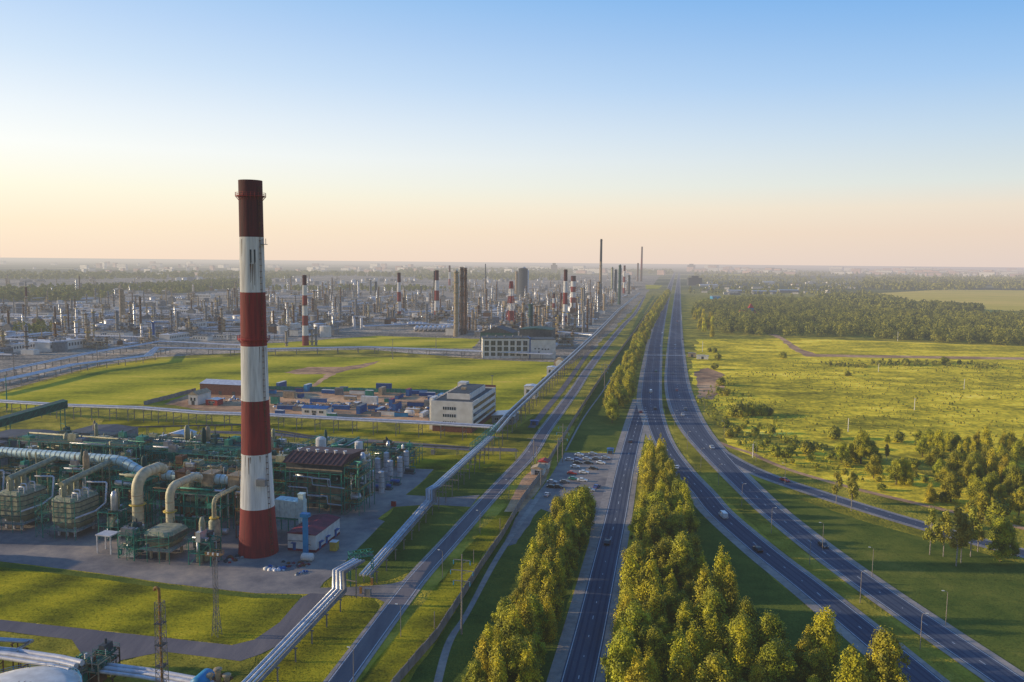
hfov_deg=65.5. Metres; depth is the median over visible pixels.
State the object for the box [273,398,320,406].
building materials
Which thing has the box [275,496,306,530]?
intake filter
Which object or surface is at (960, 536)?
birch tree
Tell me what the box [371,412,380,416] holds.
site container
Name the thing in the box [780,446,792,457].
shrub
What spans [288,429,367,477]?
process unit
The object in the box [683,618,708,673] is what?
poplar tree
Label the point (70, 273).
forest
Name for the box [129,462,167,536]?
duct elbow
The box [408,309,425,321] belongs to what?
process unit
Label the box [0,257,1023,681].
ground
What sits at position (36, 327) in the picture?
forest
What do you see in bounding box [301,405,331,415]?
site house
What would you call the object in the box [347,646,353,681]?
street lamp
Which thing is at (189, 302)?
process unit
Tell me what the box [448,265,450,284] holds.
chimney
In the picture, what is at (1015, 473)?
broadleaf tree
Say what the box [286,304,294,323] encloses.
process tower
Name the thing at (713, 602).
broadleaf tree
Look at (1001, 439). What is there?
poplar tree
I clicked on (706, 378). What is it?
dirt patch
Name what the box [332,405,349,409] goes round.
site container
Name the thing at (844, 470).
shrub
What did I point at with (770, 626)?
broadleaf tree
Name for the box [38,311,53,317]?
building
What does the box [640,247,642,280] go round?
chimney
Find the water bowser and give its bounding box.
[405,410,414,416]
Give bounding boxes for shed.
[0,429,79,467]
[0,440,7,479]
[72,424,138,448]
[171,429,197,439]
[200,379,240,395]
[480,325,517,344]
[519,326,555,338]
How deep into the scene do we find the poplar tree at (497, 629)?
198.97 m
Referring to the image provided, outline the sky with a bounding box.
[0,0,1023,266]
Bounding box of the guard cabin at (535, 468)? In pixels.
[530,463,545,474]
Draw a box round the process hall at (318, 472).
[283,446,371,514]
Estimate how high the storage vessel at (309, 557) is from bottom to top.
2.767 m
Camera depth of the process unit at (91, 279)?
3294.57 m
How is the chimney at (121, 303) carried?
on the refinery yard at (349, 331)
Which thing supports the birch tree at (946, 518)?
on the verge at (984, 604)
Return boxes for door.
[290,542,296,549]
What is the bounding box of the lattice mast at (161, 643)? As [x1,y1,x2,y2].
[153,586,168,681]
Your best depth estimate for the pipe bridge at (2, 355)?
784.05 m
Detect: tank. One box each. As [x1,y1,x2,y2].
[0,662,81,681]
[5,331,15,336]
[15,307,22,313]
[52,341,67,351]
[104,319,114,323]
[147,325,161,328]
[156,306,167,312]
[158,300,167,305]
[223,317,232,321]
[277,326,287,336]
[289,323,300,329]
[310,315,316,320]
[313,323,324,328]
[316,436,325,446]
[320,326,330,336]
[326,321,338,325]
[355,441,362,478]
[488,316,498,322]
[592,312,598,318]
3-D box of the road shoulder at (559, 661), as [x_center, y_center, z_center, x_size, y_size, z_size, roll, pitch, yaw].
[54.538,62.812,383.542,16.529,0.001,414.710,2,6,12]
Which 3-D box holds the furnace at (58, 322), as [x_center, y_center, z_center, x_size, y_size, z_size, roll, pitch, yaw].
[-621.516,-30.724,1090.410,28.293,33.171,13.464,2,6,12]
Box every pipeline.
[0,340,240,375]
[0,346,552,388]
[0,399,493,439]
[0,637,33,668]
[0,647,84,672]
[91,662,214,681]
[133,424,468,449]
[242,558,364,681]
[359,436,494,582]
[490,292,639,445]
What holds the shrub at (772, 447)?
on the meadow at (915, 491)
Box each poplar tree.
[472,632,492,681]
[479,622,494,652]
[486,634,511,681]
[487,649,510,681]
[492,626,499,638]
[496,595,529,674]
[515,537,539,585]
[515,587,540,636]
[516,641,543,681]
[523,575,541,599]
[536,513,552,542]
[537,554,553,596]
[539,566,564,623]
[540,594,557,643]
[547,552,568,600]
[548,515,557,544]
[549,604,556,629]
[553,524,568,550]
[554,510,562,524]
[556,544,573,584]
[563,488,588,547]
[564,519,574,545]
[603,383,615,404]
[609,583,633,640]
[611,577,640,620]
[613,377,620,405]
[614,374,620,385]
[615,364,624,380]
[616,549,643,600]
[621,353,628,363]
[623,359,630,375]
[623,378,632,400]
[624,646,652,681]
[625,370,636,394]
[629,363,637,384]
[630,356,636,373]
[632,549,664,609]
[634,485,650,511]
[637,435,656,477]
[639,467,655,497]
[640,646,661,681]
[641,445,655,479]
[641,576,669,626]
[642,527,653,548]
[642,655,662,681]
[644,483,651,493]
[645,547,649,562]
[654,432,667,453]
[654,479,666,496]
[655,466,671,491]
[661,568,678,596]
[663,487,670,502]
[663,626,698,681]
[665,501,671,536]
[666,645,697,681]
[668,497,687,534]
[673,602,695,640]
[675,531,693,582]
[677,476,695,516]
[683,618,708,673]
[690,562,721,608]
[691,552,706,586]
[696,577,714,634]
[697,319,700,328]
[698,612,727,666]
[701,321,707,331]
[705,316,710,328]
[709,325,715,336]
[710,314,714,326]
[710,542,736,596]
[719,564,742,621]
[724,619,758,681]
[747,657,767,681]
[796,624,815,671]
[808,605,842,681]
[830,643,871,681]
[849,441,863,462]
[862,652,873,678]
[897,457,906,484]
[903,458,915,485]
[922,479,938,502]
[927,431,933,448]
[931,428,946,456]
[944,429,952,451]
[957,440,967,460]
[962,435,971,448]
[963,437,969,455]
[966,471,978,488]
[969,439,978,453]
[972,429,980,449]
[978,425,992,451]
[978,456,988,474]
[980,435,993,448]
[985,443,999,473]
[996,428,1006,447]
[996,443,1002,452]
[997,454,1010,481]
[1002,426,1016,453]
[1009,445,1020,466]
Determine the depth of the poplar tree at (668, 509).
291.25 m
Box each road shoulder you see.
[323,296,645,681]
[546,399,644,681]
[637,273,949,681]
[664,277,1023,681]
[729,452,1023,557]
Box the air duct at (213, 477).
[0,447,240,527]
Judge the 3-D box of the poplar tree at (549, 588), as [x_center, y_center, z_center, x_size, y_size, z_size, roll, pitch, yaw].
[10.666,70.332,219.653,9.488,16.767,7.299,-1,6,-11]
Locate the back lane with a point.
(545, 409)
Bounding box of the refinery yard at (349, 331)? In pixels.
[0,273,658,391]
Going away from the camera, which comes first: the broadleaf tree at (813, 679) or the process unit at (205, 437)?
the broadleaf tree at (813, 679)
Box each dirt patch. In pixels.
[284,361,378,385]
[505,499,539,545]
[694,368,724,399]
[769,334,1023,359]
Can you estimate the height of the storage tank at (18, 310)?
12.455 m
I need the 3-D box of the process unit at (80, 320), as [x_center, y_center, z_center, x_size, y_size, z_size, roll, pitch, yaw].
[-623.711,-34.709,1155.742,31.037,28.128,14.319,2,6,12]
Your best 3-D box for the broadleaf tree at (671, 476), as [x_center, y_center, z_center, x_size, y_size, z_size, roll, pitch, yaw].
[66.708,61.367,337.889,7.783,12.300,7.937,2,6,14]
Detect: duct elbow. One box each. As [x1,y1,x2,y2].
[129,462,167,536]
[163,472,202,521]
[209,485,240,519]
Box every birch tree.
[831,470,843,500]
[846,471,859,510]
[885,445,890,460]
[922,506,940,554]
[935,509,954,556]
[948,503,974,565]
[956,511,975,562]
[967,504,983,556]
[974,512,985,551]
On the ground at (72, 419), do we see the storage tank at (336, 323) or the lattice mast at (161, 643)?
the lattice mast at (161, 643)
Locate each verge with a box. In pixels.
[0,562,300,598]
[102,420,272,431]
[272,424,478,444]
[339,506,464,585]
[359,503,511,681]
[408,472,501,496]
[409,454,515,473]
[409,509,590,681]
[484,344,603,448]
[564,296,658,451]
[605,438,865,681]
[756,480,1023,671]
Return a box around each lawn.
[0,567,301,643]
[0,632,81,672]
[110,652,256,681]
[256,598,378,681]
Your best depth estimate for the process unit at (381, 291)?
2320.36 m
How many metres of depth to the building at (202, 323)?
1145.83 m
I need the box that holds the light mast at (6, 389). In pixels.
[4,375,7,407]
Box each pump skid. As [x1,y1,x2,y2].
[385,481,392,489]
[389,476,401,485]
[403,466,415,473]
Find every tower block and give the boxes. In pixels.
[551,263,556,272]
[687,276,701,285]
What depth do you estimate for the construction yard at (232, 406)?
555.81 m
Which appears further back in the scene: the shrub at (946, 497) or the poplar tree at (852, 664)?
the shrub at (946, 497)
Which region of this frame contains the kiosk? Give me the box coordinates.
[688,352,695,356]
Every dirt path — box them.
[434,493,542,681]
[565,365,618,450]
[721,442,751,452]
[749,453,1023,529]
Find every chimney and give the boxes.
[24,287,27,312]
[119,289,124,322]
[235,179,278,558]
[302,275,308,345]
[397,273,400,320]
[433,272,434,301]
[434,270,439,314]
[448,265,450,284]
[484,264,485,302]
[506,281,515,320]
[552,293,555,308]
[560,293,561,315]
[563,269,567,321]
[570,276,575,307]
[599,239,602,301]
[623,265,625,292]
[637,263,638,280]
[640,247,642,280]
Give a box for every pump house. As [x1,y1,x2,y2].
[524,384,537,398]
[547,366,556,376]
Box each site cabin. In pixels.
[530,420,538,424]
[607,447,613,453]
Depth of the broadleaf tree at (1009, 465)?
362.03 m
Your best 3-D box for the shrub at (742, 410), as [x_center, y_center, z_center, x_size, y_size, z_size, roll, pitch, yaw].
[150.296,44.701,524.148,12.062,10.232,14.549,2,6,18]
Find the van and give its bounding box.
[718,510,727,517]
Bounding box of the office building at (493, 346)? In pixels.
[481,335,555,357]
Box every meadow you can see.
[689,338,1023,469]
[724,438,1023,524]
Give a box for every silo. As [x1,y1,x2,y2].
[353,319,355,329]
[360,318,362,328]
[367,459,372,479]
[370,470,373,491]
[375,458,380,478]
[378,468,384,492]
[383,452,388,471]
[387,457,393,480]
[397,456,402,476]
[404,449,408,470]
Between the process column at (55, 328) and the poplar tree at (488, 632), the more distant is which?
the process column at (55, 328)
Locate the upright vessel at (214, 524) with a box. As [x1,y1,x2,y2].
[209,519,221,551]
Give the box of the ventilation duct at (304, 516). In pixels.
[300,512,310,552]
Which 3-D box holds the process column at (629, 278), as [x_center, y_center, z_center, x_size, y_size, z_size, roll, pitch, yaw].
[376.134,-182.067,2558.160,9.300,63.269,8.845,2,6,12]
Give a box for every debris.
[212,554,243,562]
[263,564,286,571]
[277,560,310,567]
[295,570,307,575]
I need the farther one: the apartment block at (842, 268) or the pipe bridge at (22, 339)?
the apartment block at (842, 268)
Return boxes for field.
[0,357,553,410]
[267,336,479,348]
[645,285,662,288]
[713,274,798,275]
[877,276,1023,277]
[878,289,1023,311]
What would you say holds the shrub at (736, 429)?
on the ground at (72, 419)
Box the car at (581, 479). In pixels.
[577,477,587,481]
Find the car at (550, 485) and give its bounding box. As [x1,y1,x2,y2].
[546,484,556,487]
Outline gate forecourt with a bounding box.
[504,460,551,511]
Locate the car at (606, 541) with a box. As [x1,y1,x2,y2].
[604,539,610,544]
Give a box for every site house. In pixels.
[188,388,210,404]
[205,397,222,405]
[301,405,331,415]
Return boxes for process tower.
[4,274,9,285]
[21,324,39,354]
[22,297,30,318]
[60,303,69,328]
[75,276,80,288]
[79,309,89,328]
[90,321,100,337]
[93,288,100,301]
[111,294,118,308]
[124,294,127,308]
[132,296,143,330]
[168,309,172,330]
[217,307,225,332]
[230,291,235,307]
[233,281,238,300]
[283,302,291,321]
[286,276,291,291]
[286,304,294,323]
[298,305,308,321]
[310,290,316,314]
[317,282,323,298]
[322,288,328,306]
[330,278,333,294]
[331,297,335,314]
[337,295,341,312]
[373,298,380,312]
[402,289,407,313]
[428,288,432,302]
[431,301,433,314]
[467,302,470,316]
[467,309,476,332]
[477,297,481,316]
[480,288,487,313]
[491,283,497,302]
[520,302,525,328]
[533,305,544,325]
[577,298,588,331]
[585,279,590,294]
[585,302,591,324]
[588,304,594,317]
[597,289,599,313]
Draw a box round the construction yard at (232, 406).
[165,390,443,420]
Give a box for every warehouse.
[710,295,720,298]
[751,290,776,293]
[778,289,798,292]
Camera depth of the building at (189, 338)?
979.41 m
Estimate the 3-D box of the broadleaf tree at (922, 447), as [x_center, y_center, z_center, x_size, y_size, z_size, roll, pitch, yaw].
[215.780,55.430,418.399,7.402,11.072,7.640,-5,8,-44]
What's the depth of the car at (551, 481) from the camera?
361.51 m
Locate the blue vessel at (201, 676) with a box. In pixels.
[190,668,214,681]
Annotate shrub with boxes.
[710,363,718,369]
[714,353,721,359]
[714,387,722,393]
[716,377,725,385]
[720,419,729,426]
[721,388,730,395]
[724,428,735,436]
[726,404,737,415]
[731,401,749,416]
[733,426,741,432]
[744,401,759,415]
[749,445,758,451]
[751,426,759,434]
[757,403,769,415]
[758,441,765,447]
[763,437,771,443]
[767,424,776,433]
[768,407,774,414]
[768,443,781,452]
[773,450,781,456]
[779,352,786,357]
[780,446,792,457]
[786,444,796,451]
[788,439,798,446]
[798,440,817,454]
[804,454,813,460]
[826,424,842,439]
[826,451,836,458]
[840,468,848,474]
[841,457,852,466]
[877,483,887,490]
[892,430,905,442]
[902,359,910,364]
[909,458,921,469]
[920,475,929,481]
[938,491,951,503]
[939,356,949,363]
[964,500,978,511]
[982,497,1011,518]
[984,512,999,524]
[1011,515,1023,524]
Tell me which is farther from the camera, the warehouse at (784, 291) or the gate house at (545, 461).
the warehouse at (784, 291)
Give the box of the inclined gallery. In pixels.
[0,399,67,429]
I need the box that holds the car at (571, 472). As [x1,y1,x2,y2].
[567,470,576,474]
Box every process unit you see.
[0,298,12,313]
[0,313,20,329]
[0,329,14,346]
[0,443,8,481]
[0,458,35,489]
[9,432,152,494]
[29,451,155,515]
[36,296,52,305]
[40,303,53,311]
[40,423,174,466]
[47,308,70,325]
[48,316,72,335]
[57,316,79,335]
[59,448,100,514]
[63,298,78,314]
[71,307,91,324]
[73,320,92,347]
[74,652,94,681]
[79,437,194,482]
[82,650,111,681]
[83,311,104,333]
[83,420,179,461]
[86,324,110,347]
[87,277,95,281]
[90,309,101,323]
[92,638,120,675]
[93,304,106,311]
[97,304,114,323]
[97,489,131,539]
[105,288,118,299]
[110,310,144,334]
[111,471,159,528]
[117,518,148,557]
[119,314,139,324]
[125,304,131,314]
[127,285,137,294]
[137,324,158,343]
[145,315,166,336]
[145,442,240,497]
[146,306,164,323]
[147,470,233,535]
[148,431,240,449]
[150,307,166,318]
[155,294,164,300]
[164,306,180,323]
[165,425,295,469]
[166,301,176,307]
[167,317,193,330]
[168,454,240,518]
[171,311,201,334]
[173,318,197,335]
[183,296,196,305]
[185,293,197,300]
[188,517,221,566]
[195,306,204,313]
[200,305,218,325]
[210,300,225,314]
[214,296,226,310]
[217,428,315,450]
[226,437,292,493]
[230,320,239,325]
[235,491,239,537]
[237,449,293,496]
[266,314,276,325]
[267,294,275,305]
[267,315,290,333]
[268,310,285,331]
[274,297,291,312]
[286,303,301,321]
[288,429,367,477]
[295,310,308,327]
[315,290,323,304]
[315,312,330,322]
[315,313,330,320]
[326,315,341,332]
[328,291,331,302]
[334,303,359,325]
[344,448,374,515]
[348,285,361,296]
[352,299,370,315]
[359,310,373,322]
[368,436,422,467]
[369,297,385,309]
[372,287,382,294]
[379,303,390,317]
[381,296,393,305]
[384,286,390,295]
[384,293,396,303]
[393,303,405,317]
[406,295,413,308]
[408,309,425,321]
[412,295,429,309]
[417,290,424,298]
[420,303,446,323]
[434,310,451,319]
[445,299,453,310]
[471,291,476,301]
[471,307,489,325]
[474,285,481,292]
[474,314,482,322]
[480,325,494,331]
[495,289,506,297]
[497,320,518,329]
[498,306,520,327]
[533,294,540,304]
[533,302,545,308]
[544,305,555,319]
[545,307,559,326]
[552,308,562,317]
[555,317,577,346]
[557,315,564,333]
[560,311,571,328]
[565,312,577,334]
[589,303,596,310]
[606,297,613,305]
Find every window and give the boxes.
[473,392,494,409]
[473,399,494,416]
[473,405,494,423]
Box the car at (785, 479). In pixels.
[779,477,789,481]
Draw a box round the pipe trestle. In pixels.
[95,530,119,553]
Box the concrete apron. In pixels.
[0,449,478,601]
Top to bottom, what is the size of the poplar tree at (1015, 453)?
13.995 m
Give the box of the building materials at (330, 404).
[315,402,355,407]
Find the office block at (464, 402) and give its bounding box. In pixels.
[430,381,495,432]
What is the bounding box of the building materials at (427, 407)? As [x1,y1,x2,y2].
[403,405,429,411]
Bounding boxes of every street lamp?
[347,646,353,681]
[395,603,400,636]
[438,549,442,577]
[920,613,928,648]
[942,590,947,624]
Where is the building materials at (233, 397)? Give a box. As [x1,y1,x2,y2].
[223,395,240,401]
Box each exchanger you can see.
[206,672,215,681]
[213,667,223,681]
[222,672,232,681]
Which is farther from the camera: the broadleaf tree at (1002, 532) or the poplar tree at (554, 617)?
the broadleaf tree at (1002, 532)
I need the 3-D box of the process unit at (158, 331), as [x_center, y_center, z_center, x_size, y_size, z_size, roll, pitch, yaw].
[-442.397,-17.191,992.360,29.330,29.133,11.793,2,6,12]
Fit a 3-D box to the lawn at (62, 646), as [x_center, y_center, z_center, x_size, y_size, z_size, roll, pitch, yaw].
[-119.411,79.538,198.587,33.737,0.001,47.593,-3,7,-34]
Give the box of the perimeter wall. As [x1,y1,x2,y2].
[391,300,655,681]
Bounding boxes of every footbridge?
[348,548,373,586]
[470,423,499,463]
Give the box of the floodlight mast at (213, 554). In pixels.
[205,549,223,636]
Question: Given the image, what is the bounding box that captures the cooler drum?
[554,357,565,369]
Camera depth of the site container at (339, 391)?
591.64 m
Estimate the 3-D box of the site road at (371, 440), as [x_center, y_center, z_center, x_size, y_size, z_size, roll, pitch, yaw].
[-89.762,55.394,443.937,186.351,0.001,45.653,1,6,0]
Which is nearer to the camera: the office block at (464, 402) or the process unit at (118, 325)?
the office block at (464, 402)
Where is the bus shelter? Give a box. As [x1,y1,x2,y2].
[697,355,708,358]
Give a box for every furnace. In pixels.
[2,310,19,331]
[32,306,48,324]
[49,306,70,328]
[70,299,79,318]
[117,333,125,344]
[142,303,150,320]
[168,288,182,304]
[187,299,195,316]
[195,296,209,313]
[233,297,239,314]
[268,310,277,333]
[313,309,322,323]
[337,287,345,302]
[384,308,395,323]
[390,307,403,323]
[440,291,451,301]
[483,301,498,316]
[488,309,495,324]
[554,305,560,322]
[570,298,574,313]
[572,302,581,317]
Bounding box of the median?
[662,352,965,681]
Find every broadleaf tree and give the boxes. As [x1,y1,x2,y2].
[461,658,486,681]
[490,596,512,633]
[494,605,517,633]
[505,632,536,681]
[508,586,525,609]
[519,564,535,594]
[524,590,548,641]
[524,635,542,672]
[525,550,549,584]
[527,532,557,561]
[530,631,547,665]
[540,544,566,570]
[547,494,565,520]
[556,510,579,546]
[557,538,579,570]
[563,488,577,510]
[572,485,596,529]
[575,523,589,549]
[576,484,595,523]
[600,627,644,681]
[604,392,618,406]
[605,399,618,422]
[605,628,640,666]
[613,389,626,406]
[613,600,652,660]
[619,542,648,583]
[621,388,629,407]
[622,371,635,382]
[627,507,649,542]
[628,351,638,360]
[630,343,638,350]
[631,538,646,561]
[635,351,641,363]
[635,609,654,650]
[637,342,644,355]
[637,440,654,469]
[640,460,658,486]
[640,624,670,674]
[642,506,666,547]
[644,490,666,513]
[649,502,669,542]
[649,538,672,581]
[655,450,666,469]
[655,615,672,636]
[658,458,679,479]
[661,536,700,586]
[661,588,682,624]
[664,511,687,540]
[664,536,674,553]
[665,490,684,513]
[666,473,674,485]
[666,628,685,666]
[669,477,693,505]
[670,598,699,631]
[675,530,697,557]
[675,590,693,604]
[678,563,696,590]
[681,500,700,535]
[683,581,697,607]
[689,534,701,554]
[690,649,734,681]
[694,585,729,636]
[695,551,705,560]
[718,618,729,647]
[722,610,759,663]
[729,595,759,641]
[750,637,801,681]
[752,610,791,657]
[765,635,794,677]
[789,636,817,681]
[795,644,832,681]
[807,673,819,681]
[835,441,850,461]
[848,429,876,463]
[864,452,883,477]
[864,623,910,681]
[868,439,879,458]
[884,434,890,442]
[884,457,907,484]
[914,430,922,443]
[914,437,928,456]
[921,428,934,439]
[924,446,945,464]
[931,458,946,473]
[933,465,956,488]
[939,470,966,501]
[945,449,964,474]
[947,432,962,452]
[957,459,976,485]
[964,477,988,501]
[966,454,977,466]
[968,450,980,460]
[972,462,985,479]
[973,489,990,513]
[978,445,990,461]
[982,472,998,500]
[985,514,1020,561]
[986,471,999,483]
[992,484,1009,503]
[997,448,1016,462]
[1002,477,1015,496]
[1003,460,1023,477]
[1005,465,1023,489]
[1007,488,1023,514]
[1008,439,1023,458]
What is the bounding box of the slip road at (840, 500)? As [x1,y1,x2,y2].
[724,451,1023,555]
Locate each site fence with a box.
[144,388,195,404]
[269,386,448,393]
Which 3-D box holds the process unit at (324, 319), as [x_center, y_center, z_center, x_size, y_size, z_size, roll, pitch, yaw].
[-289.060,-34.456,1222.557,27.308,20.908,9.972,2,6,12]
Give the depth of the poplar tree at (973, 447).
410.38 m
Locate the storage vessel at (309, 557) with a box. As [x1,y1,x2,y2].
[301,553,313,562]
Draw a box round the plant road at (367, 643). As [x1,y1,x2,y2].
[327,296,644,681]
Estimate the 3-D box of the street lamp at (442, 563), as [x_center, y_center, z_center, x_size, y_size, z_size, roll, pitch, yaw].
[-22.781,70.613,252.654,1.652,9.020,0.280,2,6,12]
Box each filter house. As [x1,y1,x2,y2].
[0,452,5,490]
[0,455,57,533]
[34,459,111,540]
[125,517,195,564]
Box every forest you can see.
[0,269,560,279]
[0,276,271,300]
[12,318,51,337]
[272,283,473,290]
[399,267,673,273]
[688,275,871,296]
[690,269,1023,279]
[693,294,1023,344]
[806,290,921,310]
[861,276,1023,289]
[918,299,985,312]
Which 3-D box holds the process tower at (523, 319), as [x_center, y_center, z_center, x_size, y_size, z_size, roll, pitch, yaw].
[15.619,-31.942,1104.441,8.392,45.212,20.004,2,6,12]
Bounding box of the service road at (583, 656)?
[560,400,645,681]
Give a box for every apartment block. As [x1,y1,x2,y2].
[80,265,88,268]
[96,263,101,267]
[117,264,127,267]
[152,263,162,266]
[218,264,225,267]
[231,267,239,270]
[370,263,379,267]
[423,266,437,268]
[573,266,585,269]
[576,270,586,272]
[587,269,598,272]
[657,270,664,274]
[706,268,718,270]
[829,267,843,270]
[832,271,845,273]
[851,268,860,273]
[876,270,892,272]
[979,272,995,275]
[1001,272,1017,273]
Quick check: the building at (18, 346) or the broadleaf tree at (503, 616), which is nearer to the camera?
the broadleaf tree at (503, 616)
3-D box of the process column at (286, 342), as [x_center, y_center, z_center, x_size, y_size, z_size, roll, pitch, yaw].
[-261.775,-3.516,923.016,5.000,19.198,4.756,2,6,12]
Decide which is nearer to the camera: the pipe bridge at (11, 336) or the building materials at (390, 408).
the building materials at (390, 408)
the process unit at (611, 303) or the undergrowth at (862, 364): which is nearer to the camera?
the undergrowth at (862, 364)
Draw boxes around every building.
[0,346,13,352]
[5,339,46,351]
[10,319,27,323]
[28,317,50,323]
[30,305,39,310]
[34,337,85,351]
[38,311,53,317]
[94,329,111,334]
[97,308,113,313]
[103,337,118,344]
[107,330,132,340]
[136,302,155,305]
[137,300,157,304]
[158,331,189,340]
[172,308,197,314]
[184,336,192,339]
[187,319,206,326]
[192,334,212,340]
[194,293,214,297]
[214,332,228,338]
[226,326,239,331]
[228,335,238,338]
[287,514,340,552]
[289,328,301,335]
[301,327,337,334]
[342,300,352,305]
[367,312,378,318]
[439,320,449,323]
[446,326,453,334]
[474,330,479,335]
[492,410,518,423]
[573,317,593,322]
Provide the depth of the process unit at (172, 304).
1540.71 m
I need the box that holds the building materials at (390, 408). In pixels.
[367,405,421,411]
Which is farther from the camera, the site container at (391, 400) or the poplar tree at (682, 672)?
the site container at (391, 400)
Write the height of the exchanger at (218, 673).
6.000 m
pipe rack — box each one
[15,305,238,318]
[146,320,237,324]
[267,306,396,309]
[272,291,346,297]
[363,323,480,326]
[381,310,541,315]
[557,331,591,337]
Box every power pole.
[450,554,473,634]
[556,426,567,461]
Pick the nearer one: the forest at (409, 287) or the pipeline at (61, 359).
the pipeline at (61, 359)
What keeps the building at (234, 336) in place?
on the refinery yard at (349, 331)
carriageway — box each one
[641,273,943,681]
[666,273,1023,681]
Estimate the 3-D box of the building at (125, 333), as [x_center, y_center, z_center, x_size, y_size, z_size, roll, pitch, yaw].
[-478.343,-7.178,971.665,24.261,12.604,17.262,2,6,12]
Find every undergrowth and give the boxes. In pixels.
[695,375,919,480]
[726,359,1023,440]
[820,361,867,367]
[871,358,1003,368]
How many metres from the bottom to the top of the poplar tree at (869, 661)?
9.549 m
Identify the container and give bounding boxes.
[269,389,276,393]
[270,396,279,403]
[275,409,284,413]
[276,381,286,385]
[277,405,295,409]
[283,390,295,398]
[292,406,301,410]
[295,388,303,391]
[297,393,303,397]
[304,383,311,391]
[310,398,326,402]
[321,389,334,393]
[327,412,336,415]
[329,539,338,550]
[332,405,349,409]
[335,387,343,394]
[344,395,356,399]
[349,390,364,394]
[356,403,366,413]
[361,395,377,403]
[365,390,373,395]
[368,405,377,409]
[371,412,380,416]
[375,406,384,411]
[376,383,391,388]
[377,410,395,415]
[379,386,385,394]
[389,398,394,406]
[392,401,401,410]
[394,412,407,416]
[395,393,403,398]
[406,388,411,395]
[406,408,419,412]
[407,402,423,406]
[412,390,426,393]
[419,392,434,395]
[419,410,428,416]
[424,399,429,407]
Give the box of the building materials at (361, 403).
[331,399,388,405]
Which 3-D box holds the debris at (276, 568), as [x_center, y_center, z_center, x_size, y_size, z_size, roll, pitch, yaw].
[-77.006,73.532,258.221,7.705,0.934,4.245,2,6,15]
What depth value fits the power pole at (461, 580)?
213.16 m
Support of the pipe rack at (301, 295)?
on the refinery yard at (349, 331)
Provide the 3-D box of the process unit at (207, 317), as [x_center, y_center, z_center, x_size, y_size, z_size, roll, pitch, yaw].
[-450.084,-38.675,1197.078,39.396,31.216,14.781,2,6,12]
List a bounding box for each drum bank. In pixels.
[73,301,85,303]
[124,338,138,342]
[124,342,138,345]
[407,321,427,325]
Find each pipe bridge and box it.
[0,332,51,338]
[0,354,12,358]
[3,314,34,316]
[3,316,35,318]
[5,338,43,340]
[17,331,62,338]
[52,303,90,307]
[52,308,99,311]
[67,334,142,342]
[73,314,114,318]
[87,311,132,315]
[110,322,168,328]
[125,297,149,300]
[128,294,151,297]
[133,326,172,334]
[172,327,239,331]
[182,314,232,316]
[196,332,231,334]
[223,332,284,340]
[266,310,283,314]
[358,317,408,322]
[441,325,489,327]
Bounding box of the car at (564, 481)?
[559,479,569,482]
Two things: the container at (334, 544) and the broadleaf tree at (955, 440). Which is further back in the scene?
the broadleaf tree at (955, 440)
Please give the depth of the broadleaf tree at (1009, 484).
343.59 m
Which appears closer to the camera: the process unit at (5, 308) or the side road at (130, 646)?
the side road at (130, 646)
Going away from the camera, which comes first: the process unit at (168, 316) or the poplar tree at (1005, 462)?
the poplar tree at (1005, 462)
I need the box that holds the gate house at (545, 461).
[538,457,550,468]
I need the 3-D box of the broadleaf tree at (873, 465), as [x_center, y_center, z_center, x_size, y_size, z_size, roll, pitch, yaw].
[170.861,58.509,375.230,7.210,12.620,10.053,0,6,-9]
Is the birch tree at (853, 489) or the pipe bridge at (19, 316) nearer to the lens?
the birch tree at (853, 489)
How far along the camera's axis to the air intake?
287.63 m
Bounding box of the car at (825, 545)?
[818,541,828,547]
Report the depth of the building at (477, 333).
1073.86 m
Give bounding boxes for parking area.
[534,452,613,540]
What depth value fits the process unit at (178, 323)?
1033.83 m
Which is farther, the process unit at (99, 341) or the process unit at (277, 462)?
the process unit at (99, 341)
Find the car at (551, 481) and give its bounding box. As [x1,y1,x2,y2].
[546,479,557,483]
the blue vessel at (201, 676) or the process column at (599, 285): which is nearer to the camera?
the blue vessel at (201, 676)
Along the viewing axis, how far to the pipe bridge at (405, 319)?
1284.74 m
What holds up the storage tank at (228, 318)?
on the refinery yard at (349, 331)
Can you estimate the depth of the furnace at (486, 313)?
1388.64 m
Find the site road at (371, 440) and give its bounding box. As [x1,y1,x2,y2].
[200,430,517,451]
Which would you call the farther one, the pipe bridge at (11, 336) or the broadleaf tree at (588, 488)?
the pipe bridge at (11, 336)
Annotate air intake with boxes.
[297,492,305,522]
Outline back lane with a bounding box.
[528,352,589,427]
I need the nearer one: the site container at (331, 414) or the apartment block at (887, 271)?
the site container at (331, 414)
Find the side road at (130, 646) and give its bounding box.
[0,593,344,662]
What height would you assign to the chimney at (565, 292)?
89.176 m
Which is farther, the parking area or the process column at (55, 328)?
the process column at (55, 328)
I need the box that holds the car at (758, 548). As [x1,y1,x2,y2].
[752,546,762,551]
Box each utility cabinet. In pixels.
[364,587,371,596]
[391,500,395,506]
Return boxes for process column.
[52,322,57,336]
[150,321,155,340]
[227,289,230,310]
[230,299,233,312]
[284,330,288,345]
[310,329,313,344]
[314,327,317,344]
[369,279,371,295]
[453,269,458,336]
[459,267,463,334]
[464,267,466,333]
[515,271,517,295]
[517,267,528,297]
[527,303,533,326]
[580,287,582,313]
[581,310,585,332]
[583,286,585,309]
[597,281,600,297]
[602,293,605,312]
[611,267,613,295]
[614,269,616,295]
[618,264,621,304]
[628,275,630,293]
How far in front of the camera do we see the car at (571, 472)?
376.87 m

